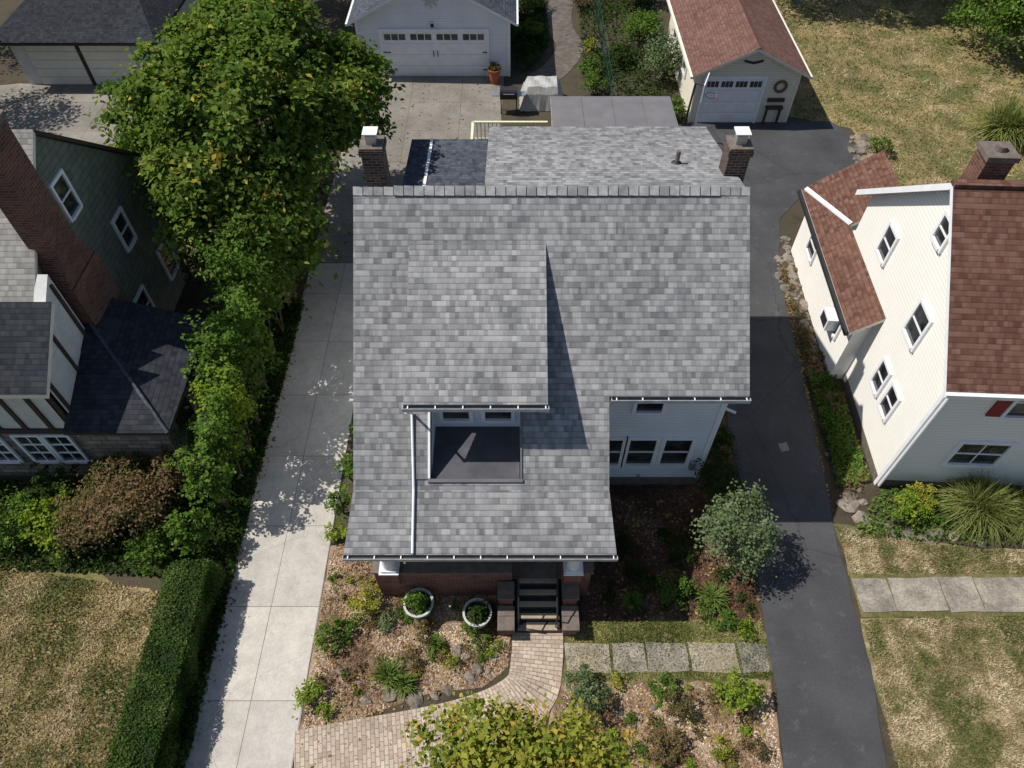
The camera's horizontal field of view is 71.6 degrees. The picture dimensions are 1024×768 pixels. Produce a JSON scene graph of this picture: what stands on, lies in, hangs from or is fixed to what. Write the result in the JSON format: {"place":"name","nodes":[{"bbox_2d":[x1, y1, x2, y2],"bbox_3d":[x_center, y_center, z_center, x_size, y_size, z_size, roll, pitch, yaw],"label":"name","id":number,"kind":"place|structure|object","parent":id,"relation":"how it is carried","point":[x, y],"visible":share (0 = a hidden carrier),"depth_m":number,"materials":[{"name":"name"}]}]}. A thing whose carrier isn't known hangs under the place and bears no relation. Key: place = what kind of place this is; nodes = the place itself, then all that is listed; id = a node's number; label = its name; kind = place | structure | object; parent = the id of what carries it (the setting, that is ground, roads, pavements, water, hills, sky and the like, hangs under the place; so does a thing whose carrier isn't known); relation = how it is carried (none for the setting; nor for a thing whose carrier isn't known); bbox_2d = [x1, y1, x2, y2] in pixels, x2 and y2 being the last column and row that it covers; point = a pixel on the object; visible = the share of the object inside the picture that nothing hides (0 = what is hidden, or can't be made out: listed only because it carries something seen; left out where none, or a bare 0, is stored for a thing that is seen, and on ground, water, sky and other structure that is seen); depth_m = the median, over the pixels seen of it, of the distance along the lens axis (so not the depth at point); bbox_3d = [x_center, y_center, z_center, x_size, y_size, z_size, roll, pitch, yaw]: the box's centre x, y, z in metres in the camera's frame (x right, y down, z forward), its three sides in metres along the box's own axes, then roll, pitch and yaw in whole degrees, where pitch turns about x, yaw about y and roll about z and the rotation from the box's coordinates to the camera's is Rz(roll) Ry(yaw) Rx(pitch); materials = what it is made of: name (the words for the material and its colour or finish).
{"place":"outdoors","nodes":[
{"label":"outdoors","id":0,"kind":"place"},
{"bbox_2d":[0,560,159,767],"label":"lawn","id":1,"kind":"structure","parent":0,"point":[96,576],"depth_m":17.54,"materials":[{"name":"beige plant"}]},
{"bbox_2d":[0,136,189,475],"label":"walls","id":2,"kind":"structure","parent":0,"point":[100,182],"depth_m":20.33,"materials":[{"name":"green"}]},
{"bbox_2d":[0,284,85,433],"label":"timbering","id":3,"kind":"object","parent":2,"relation":"attached to","point":[25,429],"visible":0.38,"depth_m":18.35,"materials":[{"name":"wood"}]},
{"bbox_2d":[0,168,178,463],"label":"windows","id":4,"kind":"structure","parent":2,"relation":"attached to","point":[50,448],"depth_m":19.72,"materials":[{"name":"white glass"}]},
{"bbox_2d":[0,129,207,434],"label":"roof","id":5,"kind":"structure","parent":2,"relation":"on","point":[129,378],"depth_m":18.40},
{"bbox_2d":[136,157,280,266],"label":"lawn","id":6,"kind":"structure","parent":0,"point":[139,161],"depth_m":27.12,"materials":[{"name":"green plant"}]},
{"bbox_2d":[88,0,413,318],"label":"maple tree","id":7,"kind":"object","parent":6,"relation":"on","point":[219,158],"visible":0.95,"depth_m":21.47,"materials":[{"name":"green plant"}]},
{"bbox_2d":[185,263,352,767],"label":"concrete driveway","id":8,"kind":"structure","parent":0,"point":[260,669],"depth_m":19.20,"materials":[{"name":"grey concrete"}]},
{"bbox_2d":[316,76,503,262],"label":"concrete driveway","id":9,"kind":"structure","parent":0,"point":[414,121],"depth_m":32.34,"materials":[{"name":"grey concrete"}]},
{"bbox_2d":[294,627,562,767],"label":"brick path","id":10,"kind":"structure","parent":0,"point":[531,653],"depth_m":16.61,"materials":[{"name":"beige brick"}]},
{"bbox_2d":[0,0,1023,767],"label":"ground","id":11,"kind":"structure","parent":0,"point":[334,16],"depth_m":27.72,"materials":[{"name":"soil"}]},
{"bbox_2d":[0,480,50,549],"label":"garden shrub","id":12,"kind":"object","parent":11,"relation":"on","point":[21,503],"visible":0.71,"depth_m":18.97,"materials":[{"name":"green plant"}]},
{"bbox_2d":[6,484,75,563],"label":"garden shrub","id":13,"kind":"object","parent":11,"relation":"on","point":[45,524],"visible":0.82,"depth_m":18.82,"materials":[{"name":"green plant"}]},
{"bbox_2d":[23,462,89,512],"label":"garden shrub","id":14,"kind":"object","parent":11,"relation":"on","point":[41,485],"visible":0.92,"depth_m":19.50,"materials":[{"name":"green plant"}]},
{"bbox_2d":[0,110,125,325],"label":"chimney","id":15,"kind":"object","parent":11,"relation":"on","point":[72,265],"visible":0.73,"depth_m":17.54,"materials":[{"name":"red brick"}]},
{"bbox_2d":[0,83,138,146],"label":"concrete pad","id":16,"kind":"object","parent":11,"relation":"on","point":[61,109],"visible":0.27,"depth_m":33.15,"materials":[{"name":"grey concrete"}]},
{"bbox_2d":[49,495,120,557],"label":"garden shrub","id":17,"kind":"object","parent":11,"relation":"on","point":[73,540],"visible":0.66,"depth_m":18.53,"materials":[{"name":"green plant"}]},
{"bbox_2d":[0,0,198,84],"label":"detached garage","id":18,"kind":"structure","parent":11,"relation":"on","point":[67,41],"depth_m":32.90,"materials":[{"name":"paint"}]},
{"bbox_2d":[24,46,138,84],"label":"doors","id":19,"kind":"structure","parent":18,"relation":"in","point":[94,65],"depth_m":33.64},
{"bbox_2d":[0,428,212,576],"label":"ivy ground cover","id":20,"kind":"object","parent":11,"relation":"on","point":[45,558],"visible":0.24,"depth_m":19.22,"materials":[{"name":"green plant"}]},
{"bbox_2d":[53,450,179,546],"bbox_3d":[-10.375,3.034,18.979,3.196,2.508,2.910,0,52,0],"label":"garden shrub","id":21,"kind":"object","parent":11,"relation":"on","point":[106,504],"visible":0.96,"depth_m":18.35,"materials":[{"name":"brown plant"}]},
{"bbox_2d":[79,344,210,482],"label":"sunroom","id":22,"kind":"structure","parent":11,"relation":"on","point":[143,445],"depth_m":19.31,"materials":[{"name":"stone"}]},
{"bbox_2d":[123,523,176,577],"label":"garden shrub","id":23,"kind":"object","parent":11,"relation":"on","point":[153,541],"visible":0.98,"depth_m":18.38,"materials":[{"name":"green plant"}]},
{"bbox_2d":[133,444,186,519],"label":"garden shrub","id":24,"kind":"object","parent":11,"relation":"on","point":[157,480],"visible":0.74,"depth_m":18.98,"materials":[{"name":"green plant"}]},
{"bbox_2d":[103,558,227,767],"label":"clipped hedge","id":25,"kind":"object","parent":11,"relation":"on","point":[159,698],"visible":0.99,"depth_m":16.49,"materials":[{"name":"green plant"}]},
{"bbox_2d":[161,506,218,559],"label":"garden shrub","id":26,"kind":"object","parent":11,"relation":"on","point":[196,533],"visible":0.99,"depth_m":18.32,"materials":[{"name":"green plant"}]},
{"bbox_2d":[162,439,242,517],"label":"garden shrub","id":27,"kind":"object","parent":11,"relation":"on","point":[201,479],"visible":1,"depth_m":18.37,"materials":[{"name":"green plant"}]},
{"bbox_2d":[180,322,252,399],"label":"garden shrub","id":28,"kind":"object","parent":11,"relation":"on","point":[203,357],"visible":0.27,"depth_m":19.48,"materials":[{"name":"green plant"}]},
{"bbox_2d":[184,381,255,478],"bbox_3d":[-7.861,1.551,19.353,1.740,3.750,1.644,0,52,0],"label":"garden shrub","id":29,"kind":"object","parent":11,"relation":"on","point":[205,429],"visible":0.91,"depth_m":18.61,"materials":[{"name":"green plant"}]},
{"bbox_2d":[185,365,263,452],"bbox_3d":[-7.871,0.812,19.774,1.859,4.007,1.678,-17,54,-13],"label":"garden shrub","id":30,"kind":"object","parent":11,"relation":"on","point":[246,406],"visible":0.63,"depth_m":18.93,"materials":[{"name":"green plant"}]},
{"bbox_2d":[178,306,275,425],"bbox_3d":[-7.704,-0.137,20.025,1.987,4.791,2.324,0,52,0],"label":"garden shrub","id":31,"kind":"object","parent":11,"relation":"on","point":[228,333],"visible":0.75,"depth_m":19.16,"materials":[{"name":"green plant"}]},
{"bbox_2d":[190,233,286,361],"bbox_3d":[-7.870,-2.359,21.424,2.341,5.358,2.088,14,53,11],"label":"garden shrub","id":32,"kind":"object","parent":11,"relation":"on","point":[216,261],"visible":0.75,"depth_m":20.41,"materials":[{"name":"green plant"}]},
{"bbox_2d":[174,297,304,767],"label":"ivy ground cover","id":33,"kind":"object","parent":11,"relation":"on","point":[239,505],"visible":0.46,"depth_m":19.99,"materials":[{"name":"green plant"}]},
{"bbox_2d":[206,285,283,392],"bbox_3d":[-7.903,-1.086,20.859,2.093,4.663,2.099,-16,53,-12],"label":"garden shrub","id":34,"kind":"object","parent":11,"relation":"on","point":[241,319],"visible":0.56,"depth_m":20.26,"materials":[{"name":"green plant"}]},
{"bbox_2d":[218,217,301,334],"bbox_3d":[-7.805,-3.377,22.434,2.077,5.039,2.664,0,52,0],"label":"garden shrub","id":35,"kind":"object","parent":11,"relation":"on","point":[258,241],"visible":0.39,"depth_m":21.26,"materials":[{"name":"green plant"}]},
{"bbox_2d":[299,543,513,729],"bbox_3d":[-2.482,6.119,18.106,5.080,0.001,5.102,0,52,0],"label":"mulch bed","id":36,"kind":"object","parent":11,"relation":"on","point":[312,663],"visible":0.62,"depth_m":17.68,"materials":[{"name":"brown wood"}]},
{"bbox_2d":[311,614,344,656],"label":"garden shrub","id":37,"kind":"object","parent":36,"relation":"on","point":[324,647],"visible":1,"depth_m":17.56,"materials":[{"name":"green plant"}]},
{"bbox_2d":[346,578,383,617],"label":"garden shrub","id":38,"kind":"object","parent":36,"relation":"on","point":[370,602],"visible":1,"depth_m":17.97,"materials":[{"name":"green plant"}]},
{"bbox_2d":[365,652,409,699],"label":"daylily","id":39,"kind":"object","parent":36,"relation":"on","point":[386,676],"visible":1,"depth_m":17.11,"materials":[{"name":"green plant"}]},
{"bbox_2d":[311,581,496,687],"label":"garden perennials","id":40,"kind":"object","parent":36,"relation":"on","point":[442,658],"visible":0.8,"depth_m":17.53,"materials":[{"name":"green plant"}]},
{"bbox_2d":[327,571,487,696],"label":"garden perennials","id":41,"kind":"object","parent":36,"relation":"on","point":[400,610],"visible":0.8,"depth_m":17.89,"materials":[{"name":"green plant"}]},
{"bbox_2d":[304,553,511,728],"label":"fallen leaves","id":42,"kind":"object","parent":36,"relation":"on","point":[392,641],"visible":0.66,"depth_m":17.67,"materials":[{"name":"brown plant"}]},
{"bbox_2d":[335,610,498,709],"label":"garden rocks","id":43,"kind":"object","parent":36,"relation":"on","point":[416,701],"visible":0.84,"depth_m":17.16,"materials":[{"name":"grey stone"}]},
{"bbox_2d":[401,588,435,619],"bbox_3d":[-2.367,5.533,17.921,0.781,1.014,0.792,21,55,16],"label":"planter pot","id":44,"kind":"object","parent":36,"relation":"on","point":[418,603],"visible":1,"depth_m":17.79,"materials":[{"name":"ceramic"}]},
{"bbox_2d":[462,598,493,631],"bbox_3d":[-0.855,5.771,17.784,0.813,0.934,0.782,0,52,0],"label":"planter pot","id":45,"kind":"object","parent":36,"relation":"on","point":[477,613],"visible":1,"depth_m":17.65,"materials":[{"name":"ceramic"}]},
{"bbox_2d":[345,0,518,76],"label":"detached garage","id":46,"kind":"structure","parent":11,"relation":"on","point":[441,37],"depth_m":33.35,"materials":[{"name":"white"}]},
{"bbox_2d":[378,0,489,76],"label":"door","id":47,"kind":"structure","parent":46,"relation":"in","point":[414,52],"depth_m":33.97,"materials":[{"name":"white metal"}]},
{"bbox_2d":[371,561,593,595],"bbox_3d":[-0.725,3.348,18.432,5.450,2.950,3.510,0,52,0],"label":"porch","id":48,"kind":"object","parent":11,"relation":"on","point":[447,577],"visible":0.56,"depth_m":17.71,"materials":[{"name":"red brick"}]},
{"bbox_2d":[310,690,660,767],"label":"yellowing tree","id":49,"kind":"object","parent":11,"relation":"on","point":[540,749],"visible":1,"depth_m":12.51,"materials":[{"name":"green plant"}]},
{"bbox_2d":[510,0,549,71],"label":"ivy ground cover","id":50,"kind":"object","parent":11,"relation":"on","point":[534,41],"visible":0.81,"depth_m":36.96,"materials":[{"name":"green plant"}]},
{"bbox_2d":[497,563,579,635],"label":"front steps","id":51,"kind":"structure","parent":11,"relation":"on","point":[537,606],"depth_m":17.88,"materials":[{"name":"concrete"}]},
{"bbox_2d":[519,76,563,110],"bbox_3d":[1.400,-13.626,33.038,2.142,1.084,1.632,0,52,0],"label":"covered patio furniture","id":52,"kind":"object","parent":11,"relation":"on","point":[539,91],"visible":0.95,"depth_m":32.66,"materials":[{"name":"fabric"}]},
{"bbox_2d":[431,400,725,484],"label":"walls","id":53,"kind":"structure","parent":11,"relation":"on","point":[701,421],"depth_m":18.43,"materials":[{"name":"white"}]},
{"bbox_2d":[343,126,749,556],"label":"roof","id":54,"kind":"structure","parent":53,"relation":"on","point":[575,279],"depth_m":16.35,"materials":[{"name":"grey"}]},
{"bbox_2d":[342,398,750,561],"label":"gutters","id":55,"kind":"object","parent":54,"relation":"attached to","point":[408,410],"visible":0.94,"depth_m":16.04,"materials":[{"name":"paint"}]},
{"bbox_2d":[358,126,753,186],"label":"chimneys","id":56,"kind":"object","parent":54,"relation":"on","point":[738,152],"visible":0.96,"depth_m":16.68,"materials":[{"name":"brick"}]},
{"bbox_2d":[439,404,697,476],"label":"windows","id":57,"kind":"structure","parent":53,"relation":"attached to","point":[651,451],"depth_m":19.05,"materials":[{"name":"white glass"}]},
{"bbox_2d":[425,674,783,767],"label":"mulch bed","id":58,"kind":"object","parent":11,"relation":"on","point":[655,713],"visible":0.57,"depth_m":16.67,"materials":[{"name":"brown wood"}]},
{"bbox_2d":[559,661,612,714],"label":"garden shrub","id":59,"kind":"object","parent":58,"relation":"on","point":[585,685],"visible":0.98,"depth_m":16.57,"materials":[{"name":"green plant"}]},
{"bbox_2d":[566,680,758,767],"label":"garden perennials","id":60,"kind":"object","parent":58,"relation":"on","point":[646,755],"visible":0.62,"depth_m":16.36,"materials":[{"name":"green plant"}]},
{"bbox_2d":[646,669,682,709],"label":"garden shrub","id":61,"kind":"object","parent":58,"relation":"on","point":[665,683],"visible":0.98,"depth_m":16.74,"materials":[{"name":"green plant"}]},
{"bbox_2d":[644,723,688,767],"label":"garden shrub","id":62,"kind":"object","parent":58,"relation":"on","point":[670,738],"visible":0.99,"depth_m":16.03,"materials":[{"name":"brown plant"}]},
{"bbox_2d":[571,686,774,767],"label":"fallen leaves","id":63,"kind":"object","parent":58,"relation":"on","point":[641,708],"visible":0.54,"depth_m":16.62,"materials":[{"name":"brown plant"}]},
{"bbox_2d":[658,686,700,726],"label":"garden shrub","id":64,"kind":"object","parent":58,"relation":"on","point":[678,707],"visible":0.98,"depth_m":16.41,"materials":[{"name":"brown plant"}]},
{"bbox_2d":[708,664,766,717],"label":"garden shrub","id":65,"kind":"object","parent":58,"relation":"on","point":[749,698],"visible":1,"depth_m":16.41,"materials":[{"name":"green plant"}]},
{"bbox_2d":[550,96,677,125],"bbox_3d":[3.975,-8.989,28.262,4.850,2.870,4.800,0,52,0],"label":"patio canopy","id":66,"kind":"object","parent":11,"relation":"on","point":[612,110],"visible":0.3,"depth_m":27.99,"materials":[{"name":"grey metal"}]},
{"bbox_2d":[579,0,685,121],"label":"ivy ground cover","id":67,"kind":"object","parent":11,"relation":"on","point":[632,59],"visible":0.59,"depth_m":36.00,"materials":[{"name":"green plant"}]},
{"bbox_2d":[616,7,669,44],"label":"garden shrub","id":68,"kind":"object","parent":11,"relation":"on","point":[644,21],"visible":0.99,"depth_m":36.13,"materials":[{"name":"green plant"}]},
{"bbox_2d":[637,23,683,80],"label":"garden shrub","id":69,"kind":"object","parent":11,"relation":"on","point":[658,59],"visible":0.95,"depth_m":33.45,"materials":[{"name":"green plant"}]},
{"bbox_2d":[562,616,771,683],"bbox_3d":[3.843,6.614,17.709,5.256,0.001,1.668,0,52,0],"label":"grass strip","id":70,"kind":"object","parent":11,"relation":"on","point":[645,679],"depth_m":17.87,"materials":[{"name":"green plant"}]},
{"bbox_2d":[564,642,769,673],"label":"flagstone path","id":71,"kind":"structure","parent":70,"relation":"on","point":[633,654],"depth_m":17.56,"materials":[{"name":"grey stone"}]},
{"bbox_2d":[581,417,761,621],"bbox_3d":[4.253,1.985,21.382,4.958,0.001,10.548,0,52,0],"label":"dark mulch bed","id":72,"kind":"object","parent":11,"relation":"on","point":[587,618],"visible":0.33,"depth_m":19.16,"materials":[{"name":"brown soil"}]},
{"bbox_2d":[585,498,759,621],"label":"fallen leaves","id":73,"kind":"object","parent":72,"relation":"on","point":[656,563],"visible":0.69,"depth_m":19.07,"materials":[{"name":"brown plant"}]},
{"bbox_2d":[651,569,698,612],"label":"garden shrub","id":74,"kind":"object","parent":72,"relation":"on","point":[683,581],"visible":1,"depth_m":18.15,"materials":[{"name":"green plant"}]},
{"bbox_2d":[596,526,757,626],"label":"garden perennials","id":75,"kind":"object","parent":72,"relation":"on","point":[610,597],"visible":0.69,"depth_m":18.70,"materials":[{"name":"green plant"}]},
{"bbox_2d":[690,447,745,502],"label":"garden shrub","id":76,"kind":"object","parent":72,"relation":"on","point":[722,472],"visible":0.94,"depth_m":19.52,"materials":[{"name":"green plant"}]},
{"bbox_2d":[688,478,785,582],"bbox_3d":[5.733,3.858,18.259,2.491,2.605,2.447,0,52,0],"label":"viburnum shrub","id":77,"kind":"object","parent":72,"relation":"on","point":[727,522],"visible":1,"depth_m":17.74,"materials":[{"name":"green plant"}]},
{"bbox_2d":[666,0,812,123],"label":"detached garage","id":78,"kind":"structure","parent":11,"relation":"on","point":[747,55],"depth_m":31.46,"materials":[{"name":"beige"}]},
{"bbox_2d":[673,27,787,123],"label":"door","id":79,"kind":"structure","parent":78,"relation":"in","point":[738,99],"depth_m":31.52,"materials":[{"name":"white metal"}]},
{"bbox_2d":[778,249,1023,547],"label":"garden bed","id":80,"kind":"object","parent":11,"relation":"on","point":[870,491],"visible":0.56,"depth_m":20.43,"materials":[{"name":"soil"}]},
{"bbox_2d":[774,236,867,505],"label":"garden rocks","id":81,"kind":"object","parent":80,"relation":"on","point":[789,259],"visible":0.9,"depth_m":25.61,"materials":[{"name":"beige stone"}]},
{"bbox_2d":[786,299,870,506],"bbox_3d":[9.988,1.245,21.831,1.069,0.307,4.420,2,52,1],"label":"ivy ground cover","id":82,"kind":"object","parent":80,"relation":"on","point":[843,450],"visible":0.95,"depth_m":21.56,"materials":[{"name":"green plant"}]},
{"bbox_2d":[835,491,986,547],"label":"garden rocks","id":83,"kind":"object","parent":80,"relation":"on","point":[852,507],"visible":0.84,"depth_m":19.81,"materials":[{"name":"grey stone"}]},
{"bbox_2d":[890,485,933,526],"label":"garden shrub","id":84,"kind":"object","parent":80,"relation":"on","point":[904,501],"visible":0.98,"depth_m":19.44,"materials":[{"name":"green plant"}]},
{"bbox_2d":[852,487,1023,545],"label":"ivy ground cover","id":85,"kind":"object","parent":80,"relation":"on","point":[888,511],"visible":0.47,"depth_m":19.72,"materials":[{"name":"green plant"}]},
{"bbox_2d":[928,468,1023,549],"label":"ornamental grass","id":86,"kind":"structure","parent":80,"relation":"on","point":[979,503],"depth_m":19.40,"materials":[{"name":"green plant"}]},
{"bbox_2d":[791,191,1023,490],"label":"walls","id":87,"kind":"structure","parent":11,"relation":"on","point":[909,275],"depth_m":19.65,"materials":[{"name":"white paint"}]},
{"bbox_2d":[797,150,1023,486],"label":"roof","id":88,"kind":"structure","parent":87,"relation":"on","point":[984,344],"depth_m":16.76,"materials":[{"name":"brown"}]},
{"bbox_2d":[960,141,1021,179],"bbox_3d":[11.544,-4.880,17.649,0.750,2.400,0.700,2,52,2],"label":"chimney","id":89,"kind":"object","parent":88,"relation":"on","point":[993,160],"visible":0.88,"depth_m":16.88,"materials":[{"name":"red brick"}]},
{"bbox_2d":[805,210,1023,468],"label":"windows","id":90,"kind":"structure","parent":87,"relation":"attached to","point":[915,328],"depth_m":19.23,"materials":[{"name":"white glass"}]},
{"bbox_2d":[849,573,1023,617],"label":"grass strip","id":91,"kind":"object","parent":11,"relation":"on","point":[935,614],"depth_m":18.30,"materials":[{"name":"green plant"}]},
{"bbox_2d":[851,576,1023,612],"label":"flagstone path","id":92,"kind":"structure","parent":11,"relation":"on","point":[1000,594],"depth_m":18.55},
{"bbox_2d":[526,0,582,78],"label":"brick path","id":93,"kind":"structure","parent":0,"point":[561,62],"depth_m":37.15,"materials":[{"name":"grey brick"}]},
{"bbox_2d":[686,121,886,767],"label":"asphalt driveway","id":94,"kind":"structure","parent":0,"point":[825,686],"depth_m":20.20,"materials":[{"name":"grey asphalt"}]},
{"bbox_2d":[774,0,1023,185],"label":"lawn","id":95,"kind":"structure","parent":0,"point":[926,93],"depth_m":34.84,"materials":[{"name":"beige plant"}]},
{"bbox_2d":[932,0,1023,62],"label":"tree","id":96,"kind":"object","parent":95,"relation":"on","point":[1013,24],"visible":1,"depth_m":34.33,"materials":[{"name":"green plant"}]},
{"bbox_2d":[954,93,1023,151],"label":"ornamental grass","id":97,"kind":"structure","parent":95,"relation":"on","point":[1005,122],"depth_m":30.79,"materials":[{"name":"green plant"}]},
{"bbox_2d":[834,524,1023,575],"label":"lawn","id":98,"kind":"structure","parent":0,"point":[902,547],"depth_m":19.25,"materials":[{"name":"green plant"}]},
{"bbox_2d":[860,615,1023,767],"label":"lawn","id":99,"kind":"structure","parent":0,"point":[883,668],"depth_m":17.16,"materials":[{"name":"beige plant"}]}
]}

